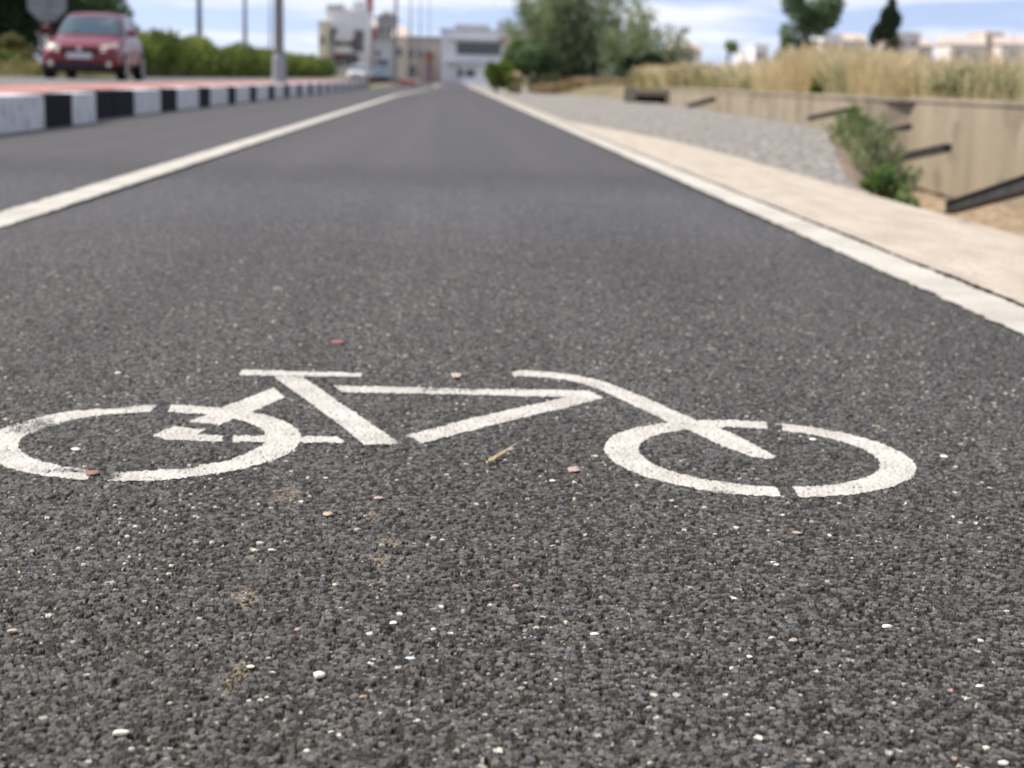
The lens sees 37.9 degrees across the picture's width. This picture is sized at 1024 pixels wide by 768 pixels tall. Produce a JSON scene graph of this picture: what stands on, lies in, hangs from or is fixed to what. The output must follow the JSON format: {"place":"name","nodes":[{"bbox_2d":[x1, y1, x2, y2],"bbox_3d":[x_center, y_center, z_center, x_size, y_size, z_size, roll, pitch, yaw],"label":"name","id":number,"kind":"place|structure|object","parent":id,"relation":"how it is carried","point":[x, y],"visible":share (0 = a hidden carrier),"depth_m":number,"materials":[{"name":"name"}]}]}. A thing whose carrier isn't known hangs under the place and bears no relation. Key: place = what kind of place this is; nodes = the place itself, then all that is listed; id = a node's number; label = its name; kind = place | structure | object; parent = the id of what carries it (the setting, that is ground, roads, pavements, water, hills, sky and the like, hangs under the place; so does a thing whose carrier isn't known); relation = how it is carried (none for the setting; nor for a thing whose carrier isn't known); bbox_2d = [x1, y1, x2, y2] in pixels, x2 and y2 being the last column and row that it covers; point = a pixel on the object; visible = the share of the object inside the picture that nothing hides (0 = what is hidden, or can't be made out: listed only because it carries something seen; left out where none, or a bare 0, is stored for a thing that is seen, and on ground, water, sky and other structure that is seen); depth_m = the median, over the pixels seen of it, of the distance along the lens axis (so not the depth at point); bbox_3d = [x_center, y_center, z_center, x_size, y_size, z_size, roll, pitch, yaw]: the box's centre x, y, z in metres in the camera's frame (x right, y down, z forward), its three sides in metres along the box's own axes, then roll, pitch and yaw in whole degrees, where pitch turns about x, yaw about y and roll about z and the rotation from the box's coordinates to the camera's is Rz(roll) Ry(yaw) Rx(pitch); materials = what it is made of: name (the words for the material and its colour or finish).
{"place":"outdoors","nodes":[
{"label":"outdoors","id":0,"kind":"place"},
{"bbox_2d":[0,80,310,84],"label":"median edge","id":1,"kind":"object","parent":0,"point":[126,82],"visible":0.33,"depth_m":24.92,"materials":[{"name":"concrete"}]},
{"bbox_2d":[0,72,346,77],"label":"verge","id":2,"kind":"structure","parent":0,"point":[198,76],"depth_m":73.20,"materials":[{"name":"green plant"}]},
{"bbox_2d":[0,49,24,66],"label":"verge bush","id":3,"kind":"object","parent":2,"relation":"on","point":[6,55],"visible":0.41,"depth_m":40.45,"materials":[{"name":"green plant"}]},
{"bbox_2d":[0,30,35,61],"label":"dry bush","id":4,"kind":"object","parent":2,"relation":"on","point":[9,42],"visible":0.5,"depth_m":42.11,"materials":[{"name":"green plant"}]},
{"bbox_2d":[0,0,52,50],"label":"roadside tree","id":5,"kind":"object","parent":2,"relation":"on","point":[17,21],"visible":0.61,"depth_m":47.45,"materials":[{"name":"green plant"}]},
{"bbox_2d":[11,0,78,59],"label":"roadside tree","id":6,"kind":"object","parent":2,"relation":"on","point":[69,11],"visible":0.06,"depth_m":54.30,"materials":[{"name":"green plant"}]},
{"bbox_2d":[27,0,66,41],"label":"road sign","id":7,"kind":"object","parent":2,"relation":"on","point":[48,10],"visible":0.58,"depth_m":39.33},
{"bbox_2d":[52,0,129,28],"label":"roadside tree","id":8,"kind":"object","parent":2,"relation":"on","point":[102,6],"visible":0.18,"depth_m":58.24,"materials":[{"name":"green plant"}]},
{"bbox_2d":[0,58,194,76],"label":"verge grass","id":9,"kind":"structure","parent":2,"relation":"on","point":[32,68],"depth_m":38.08,"materials":[{"name":"plant"}]},
{"bbox_2d":[117,7,141,33],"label":"roadside tree","id":10,"kind":"object","parent":2,"relation":"on","point":[130,14],"depth_m":71.39,"materials":[{"name":"green plant"}]},
{"bbox_2d":[196,0,202,75],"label":"lamp pole","id":11,"kind":"object","parent":2,"relation":"on","point":[199,15],"depth_m":63.59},
{"bbox_2d":[134,26,338,77],"bbox_3d":[-14.235,-18.921,88.045,2.714,2.009,83.704,1,12,-3],"label":"hedge","id":12,"kind":"object","parent":2,"relation":"on","point":[197,55],"visible":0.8,"depth_m":63.22,"materials":[{"name":"green plant"}]},
{"bbox_2d":[243,0,246,44],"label":"lamp pole","id":13,"kind":"object","parent":2,"relation":"on","point":[244,21],"depth_m":84.97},
{"bbox_2d":[269,0,270,47],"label":"lamp pole","id":14,"kind":"object","parent":2,"relation":"on","point":[269,23],"visible":0.48,"depth_m":123.75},
{"bbox_2d":[0,80,348,93],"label":"median paving","id":15,"kind":"structure","parent":0,"point":[4,89],"depth_m":21.21,"materials":[{"name":"concrete"}]},
{"bbox_2d":[270,0,287,82],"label":"street lamp","id":16,"kind":"object","parent":15,"relation":"on","point":[278,67],"visible":0.98,"depth_m":38.72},
{"bbox_2d":[0,77,371,83],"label":"opposite road","id":17,"kind":"structure","parent":0,"point":[10,80],"depth_m":34.77,"materials":[{"name":"asphalt"}]},
{"bbox_2d":[41,13,143,80],"bbox_3d":[-9.341,-7.557,33.398,2.030,1.470,4.039,0,12,-6],"label":"parked car","id":18,"kind":"object","parent":17,"relation":"on","point":[94,43],"visible":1,"depth_m":32.16,"materials":[{"name":"red metal"}]},
{"bbox_2d":[346,65,369,80],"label":"parked car","id":19,"kind":"object","parent":17,"relation":"on","point":[359,71],"visible":0.9,"depth_m":133.67,"materials":[{"name":"white metal"}]},
{"bbox_2d":[369,65,390,81],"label":"parked car","id":20,"kind":"object","parent":17,"relation":"on","point":[377,72],"visible":0.94,"depth_m":137.46,"materials":[{"name":"metal"}]},
{"bbox_2d":[36,76,398,87],"bbox_3d":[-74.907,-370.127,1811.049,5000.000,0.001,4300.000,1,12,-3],"label":"ground","id":21,"kind":"structure","parent":0,"point":[377,83],"depth_m":124.42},
{"bbox_2d":[0,91,95,133],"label":"kerb","id":22,"kind":"structure","parent":21,"relation":"on","point":[19,112],"depth_m":12.66,"materials":[{"name":"concrete"}]},
{"bbox_2d":[48,81,369,118],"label":"kerb","id":23,"kind":"structure","parent":21,"relation":"on","point":[110,103],"depth_m":20.84,"materials":[{"name":"concrete"}]},
{"bbox_2d":[317,21,329,57],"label":"cream building","id":24,"kind":"structure","parent":21,"relation":"on","point":[323,39],"depth_m":190.30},
{"bbox_2d":[325,0,372,75],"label":"white building","id":25,"kind":"structure","parent":21,"relation":"on","point":[350,34],"depth_m":194.14,"materials":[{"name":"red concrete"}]},
{"bbox_2d":[330,28,336,37],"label":"window","id":26,"kind":"structure","parent":25,"relation":"in","point":[333,31],"depth_m":193.99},
{"bbox_2d":[335,58,342,66],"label":"window","id":27,"kind":"structure","parent":25,"relation":"in","point":[338,61],"depth_m":194.74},
{"bbox_2d":[343,56,358,65],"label":"window","id":28,"kind":"structure","parent":25,"relation":"in","point":[346,61],"depth_m":194.79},
{"bbox_2d":[345,42,357,51],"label":"window","id":29,"kind":"structure","parent":25,"relation":"in","point":[354,45],"depth_m":194.41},
{"bbox_2d":[354,30,363,41],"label":"window","id":30,"kind":"structure","parent":25,"relation":"in","point":[358,34],"depth_m":194.17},
{"bbox_2d":[357,42,363,51],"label":"window","id":31,"kind":"structure","parent":25,"relation":"in","point":[360,44],"depth_m":194.46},
{"bbox_2d":[366,0,372,19],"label":"red tower","id":32,"kind":"structure","parent":21,"relation":"on","point":[370,5],"depth_m":208.04,"materials":[{"name":"brick"}]},
{"bbox_2d":[371,20,376,69],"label":"sign post","id":33,"kind":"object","parent":21,"relation":"on","point":[374,31],"depth_m":202.37,"materials":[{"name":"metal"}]},
{"bbox_2d":[372,40,393,81],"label":"grey building","id":34,"kind":"structure","parent":21,"relation":"on","point":[383,53],"depth_m":171.48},
{"bbox_2d":[375,59,388,67],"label":"window","id":35,"kind":"structure","parent":34,"relation":"in","point":[380,62],"depth_m":171.61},
{"bbox_2d":[376,15,398,61],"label":"dark building","id":36,"kind":"structure","parent":21,"relation":"on","point":[385,25],"depth_m":184.44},
{"bbox_2d":[379,26,384,35],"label":"window","id":37,"kind":"structure","parent":36,"relation":"in","point":[381,28],"depth_m":184.47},
{"bbox_2d":[387,26,392,35],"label":"window","id":38,"kind":"structure","parent":36,"relation":"in","point":[389,29],"depth_m":184.52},
{"bbox_2d":[393,0,397,84],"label":"lamp pole","id":39,"kind":"object","parent":21,"relation":"on","point":[395,42],"visible":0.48,"depth_m":97.19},
{"bbox_2d":[392,26,408,81],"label":"cream house","id":40,"kind":"structure","parent":21,"relation":"on","point":[402,34],"depth_m":177.58,"materials":[{"name":"paint"}]},
{"bbox_2d":[409,0,410,79],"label":"lamp pole","id":41,"kind":"object","parent":21,"relation":"on","point":[410,44],"visible":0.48,"depth_m":126.51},
{"bbox_2d":[418,0,420,79],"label":"lamp pole","id":42,"kind":"object","parent":21,"relation":"on","point":[419,40],"visible":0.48,"depth_m":145.87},
{"bbox_2d":[407,36,440,81],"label":"brown building","id":43,"kind":"structure","parent":21,"relation":"on","point":[435,45],"depth_m":199.94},
{"bbox_2d":[411,65,415,75],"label":"window","id":44,"kind":"structure","parent":43,"relation":"in","point":[413,67],"depth_m":200.24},
{"bbox_2d":[427,0,429,81],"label":"lamp pole","id":45,"kind":"object","parent":21,"relation":"on","point":[428,40],"visible":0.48,"depth_m":165.38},
{"bbox_2d":[424,53,434,82],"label":"red kiosk","id":46,"kind":"object","parent":21,"relation":"on","point":[431,58],"visible":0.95,"depth_m":166.05,"materials":[{"name":"brick"}]},
{"bbox_2d":[427,62,431,77],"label":"window","id":47,"kind":"structure","parent":46,"relation":"in","point":[430,63],"depth_m":166.09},
{"bbox_2d":[440,22,508,84],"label":"white shop","id":48,"kind":"structure","parent":21,"relation":"on","point":[468,51],"depth_m":190.29,"materials":[{"name":"paint"}]},
{"bbox_2d":[457,69,474,77],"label":"window","id":49,"kind":"structure","parent":48,"relation":"in","point":[468,72],"depth_m":190.79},
{"bbox_2d":[456,41,501,55],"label":"window","id":50,"kind":"structure","parent":48,"relation":"in","point":[462,48],"depth_m":190.23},
{"bbox_2d":[665,42,702,65],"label":"distant house","id":51,"kind":"structure","parent":21,"relation":"on","point":[696,56],"depth_m":255.55,"materials":[{"name":"paint"}]},
{"bbox_2d":[735,51,745,65],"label":"distant house","id":52,"kind":"structure","parent":21,"relation":"on","point":[741,55],"depth_m":268.85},
{"bbox_2d":[745,44,768,64],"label":"distant house","id":53,"kind":"structure","parent":21,"relation":"on","point":[758,51],"depth_m":257.87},
{"bbox_2d":[811,33,841,52],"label":"distant house","id":54,"kind":"structure","parent":21,"relation":"on","point":[832,37],"depth_m":236.14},
{"bbox_2d":[836,33,867,52],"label":"distant house","id":55,"kind":"structure","parent":21,"relation":"on","point":[849,37],"depth_m":246.56,"materials":[{"name":"concrete"}]},
{"bbox_2d":[884,32,921,56],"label":"distant house","id":56,"kind":"structure","parent":21,"relation":"on","point":[910,40],"depth_m":251.44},
{"bbox_2d":[919,39,934,62],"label":"distant house","id":57,"kind":"structure","parent":21,"relation":"on","point":[926,45],"depth_m":261.80,"materials":[{"name":"paint"}]},
{"bbox_2d":[0,81,716,200],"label":"road","id":58,"kind":"structure","parent":0,"point":[448,126],"depth_m":11.53,"materials":[{"name":"asphalt"}]},
{"bbox_2d":[0,89,427,227],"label":"edge line","id":59,"kind":"object","parent":58,"relation":"on","point":[20,213],"visible":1,"depth_m":6.95,"materials":[{"name":"white paint"}]},
{"bbox_2d":[399,80,420,85],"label":"traffic island","id":60,"kind":"structure","parent":58,"relation":"on","point":[409,82],"depth_m":90.02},
{"bbox_2d":[466,85,1023,333],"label":"edge line","id":61,"kind":"object","parent":58,"relation":"on","point":[991,307],"visible":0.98,"depth_m":4.74,"materials":[{"name":"white paint"}]},
{"bbox_2d":[0,154,1023,767],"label":"bike path","id":62,"kind":"structure","parent":0,"point":[154,618],"depth_m":1.83,"materials":[{"name":"asphalt"}]},
{"bbox_2d":[85,470,98,474],"bbox_3d":[-0.530,0.112,1.882,0.017,0.004,0.024,1,12,-3],"label":"pebble","id":63,"kind":"object","parent":62,"relation":"on","point":[92,472],"visible":1,"depth_m":1.88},
{"bbox_2d":[113,729,129,735],"bbox_3d":[-0.300,0.268,1.147,0.013,0.004,0.007,0,12,-8],"label":"pebble","id":64,"kind":"object","parent":62,"relation":"on","point":[120,732],"visible":1,"depth_m":1.14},
{"bbox_2d":[313,671,325,678],"bbox_3d":[-0.163,0.247,1.266,0.010,0.006,0.009,-4,13,-25],"label":"pebble","id":65,"kind":"object","parent":62,"relation":"on","point":[319,674],"visible":1,"depth_m":1.26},
{"bbox_2d":[0,370,916,497],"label":"bicycle symbol","id":66,"kind":"object","parent":62,"relation":"on","point":[894,468],"visible":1,"depth_m":2.15,"materials":[{"name":"white paint"}]},
{"bbox_2d":[476,442,517,461],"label":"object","id":67,"kind":"object","parent":62,"relation":"on","point":[496,455],"visible":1,"depth_m":1.99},
{"bbox_2d":[567,467,579,471],"bbox_3d":[0.081,0.112,1.962,0.016,0.004,0.024,1,12,-3],"label":"pebble","id":68,"kind":"object","parent":62,"relation":"on","point":[573,469],"visible":1,"depth_m":1.96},
{"bbox_2d":[998,760,1008,765],"bbox_3d":[0.374,0.288,1.138,0.009,0.003,0.006,1,12,-3],"label":"pebble","id":69,"kind":"object","parent":62,"relation":"on","point":[1003,762],"visible":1,"depth_m":1.14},
{"bbox_2d":[30,0,1023,78],"label":"sky","id":70,"kind":"structure","parent":0,"point":[712,23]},
{"bbox_2d":[522,84,665,99],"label":"field beyond","id":71,"kind":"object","parent":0,"point":[610,91],"visible":0.06,"depth_m":56.57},
{"bbox_2d":[486,0,638,84],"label":"feathery shrub","id":72,"kind":"object","parent":71,"relation":"on","point":[567,35],"visible":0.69,"depth_m":63.22,"materials":[{"name":"green plant"}]},
{"bbox_2d":[524,76,631,92],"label":"brown grass","id":73,"kind":"structure","parent":71,"relation":"on","point":[562,84],"depth_m":57.73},
{"bbox_2d":[618,52,666,76],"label":"dark bush","id":74,"kind":"object","parent":71,"relation":"on","point":[627,62],"visible":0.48,"depth_m":54.69,"materials":[{"name":"green plant"}]},
{"bbox_2d":[589,0,702,77],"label":"feathery shrub","id":75,"kind":"object","parent":71,"relation":"on","point":[638,45],"visible":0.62,"depth_m":60.93,"materials":[{"name":"green plant"}]},
{"bbox_2d":[723,38,739,63],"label":"palm tree","id":76,"kind":"object","parent":71,"relation":"on","point":[730,46],"visible":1,"depth_m":117.47,"materials":[{"name":"green plant"}]},
{"bbox_2d":[774,0,846,58],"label":"tree","id":77,"kind":"object","parent":71,"relation":"on","point":[823,15],"visible":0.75,"depth_m":89.89,"materials":[{"name":"green plant"}]},
{"bbox_2d":[868,0,902,52],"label":"cypress tree","id":78,"kind":"object","parent":71,"relation":"on","point":[886,27],"visible":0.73,"depth_m":86.30,"materials":[{"name":"green plant"}]},
{"bbox_2d":[933,36,987,64],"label":"distant house","id":79,"kind":"structure","parent":71,"relation":"on","point":[961,45],"depth_m":227.87,"materials":[{"name":"paint"}]},
{"bbox_2d":[967,32,1003,63],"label":"distant house","id":80,"kind":"structure","parent":71,"relation":"on","point":[986,37],"depth_m":233.42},
{"bbox_2d":[991,36,1023,64],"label":"distant house","id":81,"kind":"structure","parent":71,"relation":"on","point":[1004,44],"depth_m":229.98,"materials":[{"name":"paint"}]},
{"bbox_2d":[465,84,1023,306],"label":"gravel verge","id":82,"kind":"structure","parent":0,"point":[806,151],"depth_m":16.65,"materials":[{"name":"gravel"}]},
{"bbox_2d":[483,61,513,92],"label":"green bush","id":83,"kind":"object","parent":82,"relation":"on","point":[496,75],"visible":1,"depth_m":56.78,"materials":[{"name":"green plant"}]},
{"bbox_2d":[468,85,559,118],"bbox_3d":[-1.417,-13.565,68.930,0.115,0.001,99.500,1,12,-3],"label":"path edge","id":84,"kind":"object","parent":82,"relation":"on","point":[542,113],"visible":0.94,"depth_m":28.37,"materials":[{"name":"paint"}]},
{"bbox_2d":[508,70,523,93],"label":"straw bush","id":85,"kind":"object","parent":82,"relation":"on","point":[514,85],"visible":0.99,"depth_m":56.73,"materials":[{"name":"beige plant"}]},
{"bbox_2d":[499,39,532,92],"bbox_3d":[0.297,-13.106,61.679,1.485,2.329,1.962,-2,12,-19],"label":"green bush","id":86,"kind":"object","parent":82,"relation":"on","point":[516,66],"visible":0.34,"depth_m":61.59,"materials":[{"name":"green plant"}]},
{"bbox_2d":[505,41,561,83],"bbox_3d":[0.758,-13.032,60.785,2.249,1.867,2.137,-8,15,-39],"label":"dark bush","id":87,"kind":"object","parent":82,"relation":"on","point":[539,58],"visible":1,"depth_m":60.41,"materials":[{"name":"green plant"}]},
{"bbox_2d":[552,118,1023,303],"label":"concrete strip","id":88,"kind":"object","parent":82,"relation":"on","point":[986,257],"visible":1,"depth_m":5.94,"materials":[{"name":"concrete"}]},
{"bbox_2d":[669,87,897,101],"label":"field","id":89,"kind":"structure","parent":0,"point":[794,92],"depth_m":24.60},
{"bbox_2d":[808,72,839,93],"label":"weed","id":90,"kind":"object","parent":89,"relation":"on","point":[815,88],"visible":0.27,"depth_m":25.61,"materials":[{"name":"green plant"}]},
{"bbox_2d":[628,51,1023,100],"bbox_3d":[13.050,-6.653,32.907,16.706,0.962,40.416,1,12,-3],"label":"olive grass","id":91,"kind":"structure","parent":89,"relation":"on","point":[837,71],"depth_m":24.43,"materials":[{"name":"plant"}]},
{"bbox_2d":[632,33,1023,100],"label":"dry grass","id":92,"kind":"structure","parent":89,"relation":"on","point":[790,70],"depth_m":24.93,"materials":[{"name":"plant"}]},
{"bbox_2d":[924,70,988,92],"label":"weed","id":93,"kind":"object","parent":89,"relation":"on","point":[931,83],"visible":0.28,"depth_m":20.72,"materials":[{"name":"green plant"}]},
{"bbox_2d":[945,64,1015,99],"bbox_3d":[6.482,-4.094,20.463,0.937,0.568,1.065,8,13,30],"label":"weed","id":94,"kind":"object","parent":89,"relation":"on","point":[954,90],"visible":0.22,"depth_m":20.25,"materials":[{"name":"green plant"}]},
{"bbox_2d":[987,69,1023,100],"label":"weed","id":95,"kind":"object","parent":89,"relation":"on","point":[997,84],"visible":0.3,"depth_m":19.32,"materials":[{"name":"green plant"}]},
{"bbox_2d":[830,132,1023,236],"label":"canal bed","id":96,"kind":"object","parent":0,"point":[1009,219],"visible":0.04,"depth_m":16.52,"materials":[{"name":"brown soil"}]},
{"bbox_2d":[622,86,668,104],"bbox_3d":[3.695,-7.143,40.064,1.570,1.620,1.000,1,12,-3],"label":"culvert","id":97,"kind":"object","parent":96,"relation":"on","point":[631,94],"visible":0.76,"depth_m":39.45,"materials":[{"name":"concrete"}]},
{"bbox_2d":[666,87,878,133],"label":"retaining wall","id":98,"kind":"structure","parent":96,"relation":"on","point":[792,108],"depth_m":26.77,"materials":[{"name":"concrete"}]},
{"bbox_2d":[686,97,715,107],"bbox_3d":[4.139,-6.178,32.823,0.114,0.291,3.206,1,12,-3],"label":"strut","id":99,"kind":"object","parent":98,"relation":"attached to","point":[702,102],"visible":0.92,"depth_m":32.48,"materials":[{"name":"metal"}]},
{"bbox_2d":[806,107,856,120],"bbox_3d":[4.590,-3.898,21.560,0.083,0.251,2.207,1,12,-5],"label":"strut","id":100,"kind":"object","parent":96,"relation":"on","point":[824,115],"visible":0.66,"depth_m":21.64,"materials":[{"name":"metal"}]},
{"bbox_2d":[828,103,889,142],"bbox_3d":[4.020,-2.945,17.331,0.621,0.629,1.391,1,12,-3],"label":"bank shrub","id":101,"kind":"object","parent":96,"relation":"on","point":[850,114],"visible":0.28,"depth_m":17.23,"materials":[{"name":"green plant"}]},
{"bbox_2d":[822,109,906,175],"bbox_3d":[3.355,-2.287,14.294,0.834,0.710,1.948,5,12,16],"label":"bank shrub","id":102,"kind":"object","parent":96,"relation":"on","point":[859,136],"visible":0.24,"depth_m":14.18,"materials":[{"name":"green plant"}]},
{"bbox_2d":[857,162,902,198],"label":"bright weed","id":103,"kind":"object","parent":96,"relation":"on","point":[883,181],"visible":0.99,"depth_m":8.71,"materials":[{"name":"green plant"}]},
{"bbox_2d":[850,127,925,200],"bbox_3d":[2.813,-1.682,11.733,0.768,0.670,1.440,4,12,11],"label":"bank shrub","id":104,"kind":"object","parent":96,"relation":"on","point":[871,159],"visible":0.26,"depth_m":11.57,"materials":[{"name":"green plant"}]},
{"bbox_2d":[864,96,924,176],"bbox_3d":[5.295,-2.966,20.765,0.780,2.020,0.612,1,12,-3],"label":"wall","id":105,"kind":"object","parent":96,"relation":"on","point":[896,113],"depth_m":20.52,"materials":[{"name":"concrete"}]},
{"bbox_2d":[865,160,923,207],"bbox_3d":[2.503,-1.244,9.956,0.487,0.511,0.932,1,12,-3],"label":"bank shrub","id":106,"kind":"object","parent":96,"relation":"on","point":[899,196],"visible":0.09,"depth_m":9.82,"materials":[{"name":"green plant"}]},
{"bbox_2d":[879,124,911,133],"bbox_3d":[4.776,-3.224,19.049,0.073,0.241,2.207,2,12,0],"label":"strut","id":107,"kind":"object","parent":96,"relation":"on","point":[905,127],"visible":0.46,"depth_m":18.23,"materials":[{"name":"metal"}]},
{"bbox_2d":[905,97,1023,211],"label":"retaining wall","id":108,"kind":"structure","parent":96,"relation":"on","point":[985,138],"depth_m":18.01,"materials":[{"name":"concrete"}]},
{"bbox_2d":[896,144,951,161],"bbox_3d":[4.264,-2.433,15.870,0.083,0.346,2.713,2,12,1],"label":"strut","id":109,"kind":"object","parent":108,"relation":"attached to","point":[931,151],"visible":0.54,"depth_m":15.20,"materials":[{"name":"metal"}]},
{"bbox_2d":[943,174,1023,213],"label":"strut","id":110,"kind":"object","parent":96,"relation":"on","point":[1010,189],"visible":1,"depth_m":8.09,"materials":[{"name":"metal"}]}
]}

